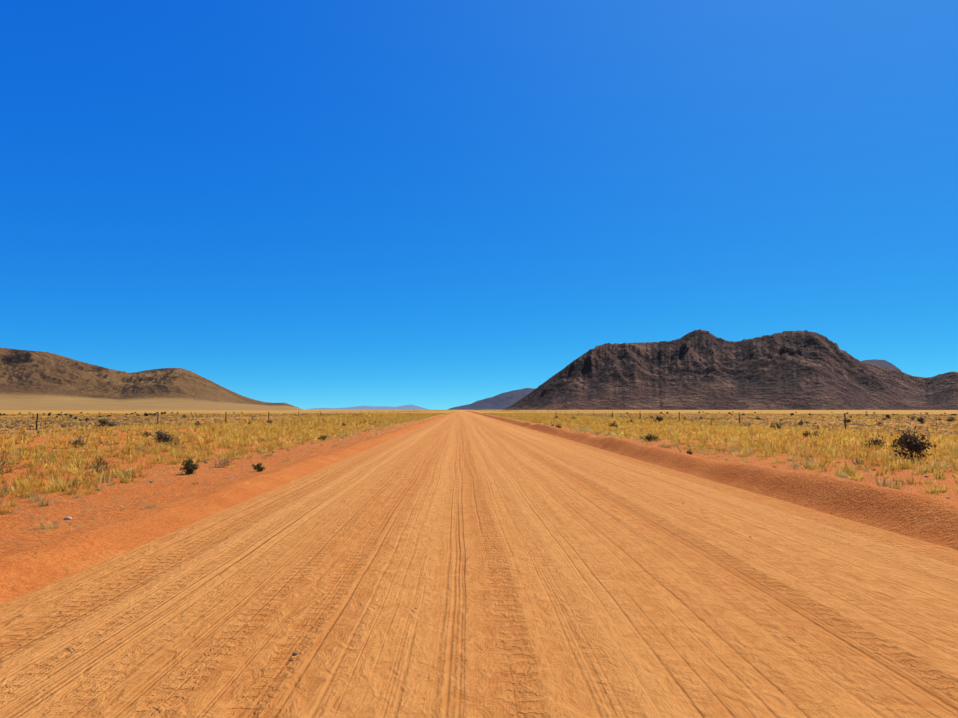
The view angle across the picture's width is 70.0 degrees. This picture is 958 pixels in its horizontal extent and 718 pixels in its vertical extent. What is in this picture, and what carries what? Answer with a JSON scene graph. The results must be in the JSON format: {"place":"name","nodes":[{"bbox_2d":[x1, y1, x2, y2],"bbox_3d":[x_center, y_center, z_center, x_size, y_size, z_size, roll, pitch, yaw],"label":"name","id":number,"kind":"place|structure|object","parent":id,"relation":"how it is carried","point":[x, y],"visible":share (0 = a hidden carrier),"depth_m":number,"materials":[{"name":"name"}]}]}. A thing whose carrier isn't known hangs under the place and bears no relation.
{"place":"outdoors","nodes":[
{"label":"outdoors","id":0,"kind":"place"},
{"bbox_2d":[0,347,302,409],"bbox_3d":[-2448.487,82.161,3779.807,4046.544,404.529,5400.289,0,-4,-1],"label":"hills","id":1,"kind":"structure","parent":0,"point":[35,380],"depth_m":3755.36,"materials":[{"name":"brown stone"}]},
{"bbox_2d":[305,405,429,409],"bbox_3d":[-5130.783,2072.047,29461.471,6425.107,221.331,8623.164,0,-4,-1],"label":"distant mountains","id":2,"kind":"structure","parent":0,"point":[408,407],"depth_m":27366.60,"materials":[{"name":"stone"}]},
{"bbox_2d":[0,410,957,717],"bbox_3d":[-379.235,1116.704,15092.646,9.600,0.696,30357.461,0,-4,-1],"label":"road","id":3,"kind":"structure","parent":0,"point":[526,572],"depth_m":5.35,"materials":[{"name":"orange soil"}]},
{"bbox_2d":[0,410,957,553],"bbox_3d":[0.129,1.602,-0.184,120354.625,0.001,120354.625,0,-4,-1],"label":"ground","id":4,"kind":"structure","parent":0,"point":[181,487],"depth_m":20.12,"materials":[{"name":"orange soil"}]},
{"bbox_2d":[0,436,233,473],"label":"grass tufts","id":5,"kind":"object","parent":4,"relation":"on","point":[97,467],"visible":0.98,"depth_m":17.05,"materials":[{"name":"brown plant"}]},
{"bbox_2d":[0,410,439,431],"bbox_3d":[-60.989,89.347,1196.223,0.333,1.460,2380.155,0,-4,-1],"label":"fence","id":6,"kind":"object","parent":4,"relation":"on","point":[37,421],"visible":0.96,"depth_m":70.52,"materials":[{"name":"metal"}]},
{"bbox_2d":[0,410,459,603],"bbox_3d":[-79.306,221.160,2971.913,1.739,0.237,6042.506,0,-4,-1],"label":"road shoulder","id":7,"kind":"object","parent":4,"relation":"on","point":[38,565],"visible":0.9,"depth_m":8.92},
{"bbox_2d":[180,434,692,474],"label":"bushes","id":8,"kind":"object","parent":4,"relation":"on","point":[190,466],"visible":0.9,"depth_m":17.15,"materials":[{"name":"green plant"}]},
{"bbox_2d":[0,480,956,528],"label":"grass","id":9,"kind":"structure","parent":4,"relation":"on","point":[50,490],"depth_m":12.53,"materials":[{"name":"yellow plant"}]},
{"bbox_2d":[0,411,956,416],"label":"shrubs","id":10,"kind":"object","parent":4,"relation":"on","point":[145,414],"visible":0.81,"depth_m":204.40,"materials":[{"name":"green plant"}]},
{"bbox_2d":[0,439,957,493],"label":"grass","id":11,"kind":"structure","parent":4,"relation":"on","point":[39,453],"depth_m":21.75,"materials":[{"name":"yellow plant"}]},
{"bbox_2d":[0,422,957,448],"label":"grass","id":12,"kind":"structure","parent":4,"relation":"on","point":[700,432],"depth_m":42.93,"materials":[{"name":"yellow plant"}]},
{"bbox_2d":[0,416,957,428],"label":"grass","id":13,"kind":"structure","parent":4,"relation":"on","point":[353,420],"depth_m":86.89,"materials":[{"name":"yellow plant"}]},
{"bbox_2d":[0,412,957,418],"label":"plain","id":14,"kind":"structure","parent":4,"relation":"on","point":[427,414],"depth_m":181.22,"materials":[{"name":"beige plant"}]},
{"bbox_2d":[0,418,957,430],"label":"dwarf shrubs","id":15,"kind":"object","parent":4,"relation":"on","point":[120,421],"visible":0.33,"depth_m":80.03,"materials":[{"name":"green plant"}]},
{"bbox_2d":[3,425,954,585],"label":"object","id":16,"kind":"object","parent":4,"relation":"on","point":[91,517],"visible":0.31,"depth_m":15.51,"materials":[{"name":"yellow plant"}]},
{"bbox_2d":[0,413,957,419],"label":"dwarf shrubs","id":17,"kind":"object","parent":4,"relation":"on","point":[276,415],"visible":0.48,"depth_m":156.59,"materials":[{"name":"green plant"}]},
{"bbox_2d":[0,427,957,474],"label":"dwarf shrubs","id":18,"kind":"object","parent":4,"relation":"on","point":[861,462],"visible":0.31,"depth_m":39.53,"materials":[{"name":"green plant"}]},
{"bbox_2d":[26,433,957,655],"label":"stones","id":19,"kind":"object","parent":4,"relation":"on","point":[293,653],"visible":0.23,"depth_m":15.11,"materials":[{"name":"brown stone"}]},
{"bbox_2d":[32,414,954,446],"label":"shrubs","id":20,"kind":"object","parent":4,"relation":"on","point":[269,421],"depth_m":63.27,"materials":[{"name":"plant"}]},
{"bbox_2d":[465,410,957,549],"bbox_3d":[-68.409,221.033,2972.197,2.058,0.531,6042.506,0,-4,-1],"label":"berm","id":21,"kind":"structure","parent":4,"relation":"on","point":[934,520],"depth_m":11.46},
{"bbox_2d":[481,410,952,432],"bbox_3d":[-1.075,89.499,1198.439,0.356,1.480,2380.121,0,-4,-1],"label":"fence","id":22,"kind":"object","parent":4,"relation":"on","point":[844,417],"visible":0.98,"depth_m":61.55,"materials":[{"name":"metal"}]},
{"bbox_2d":[551,422,935,461],"bbox_3d":[13.962,3.983,39.385,12.566,1.147,37.382,0,-4,-6],"label":"dark shrub","id":23,"kind":"object","parent":4,"relation":"on","point":[915,446],"visible":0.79,"depth_m":21.16,"materials":[{"name":"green plant"}]},
{"bbox_2d":[0,0,957,409],"label":"sky","id":24,"kind":"structure","parent":0,"point":[303,204],"materials":[{"name":"blue"}]},
{"bbox_2d":[447,388,535,409],"bbox_3d":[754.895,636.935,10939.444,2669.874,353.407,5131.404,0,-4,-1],"label":"distant mountain","id":25,"kind":"structure","parent":0,"point":[502,401],"depth_m":9797.13,"materials":[{"name":"stone"}]},
{"bbox_2d":[503,329,957,409],"bbox_3d":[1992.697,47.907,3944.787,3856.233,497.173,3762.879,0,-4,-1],"label":"mountain","id":26,"kind":"structure","parent":0,"point":[699,369],"depth_m":3252.84,"materials":[{"name":"brown stone"}]},
{"bbox_2d":[861,359,900,370],"bbox_3d":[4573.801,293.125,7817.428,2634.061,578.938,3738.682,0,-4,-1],"label":"distant mountain","id":27,"kind":"structure","parent":0,"point":[885,363],"depth_m":7623.08,"materials":[{"name":"stone"}]}
]}

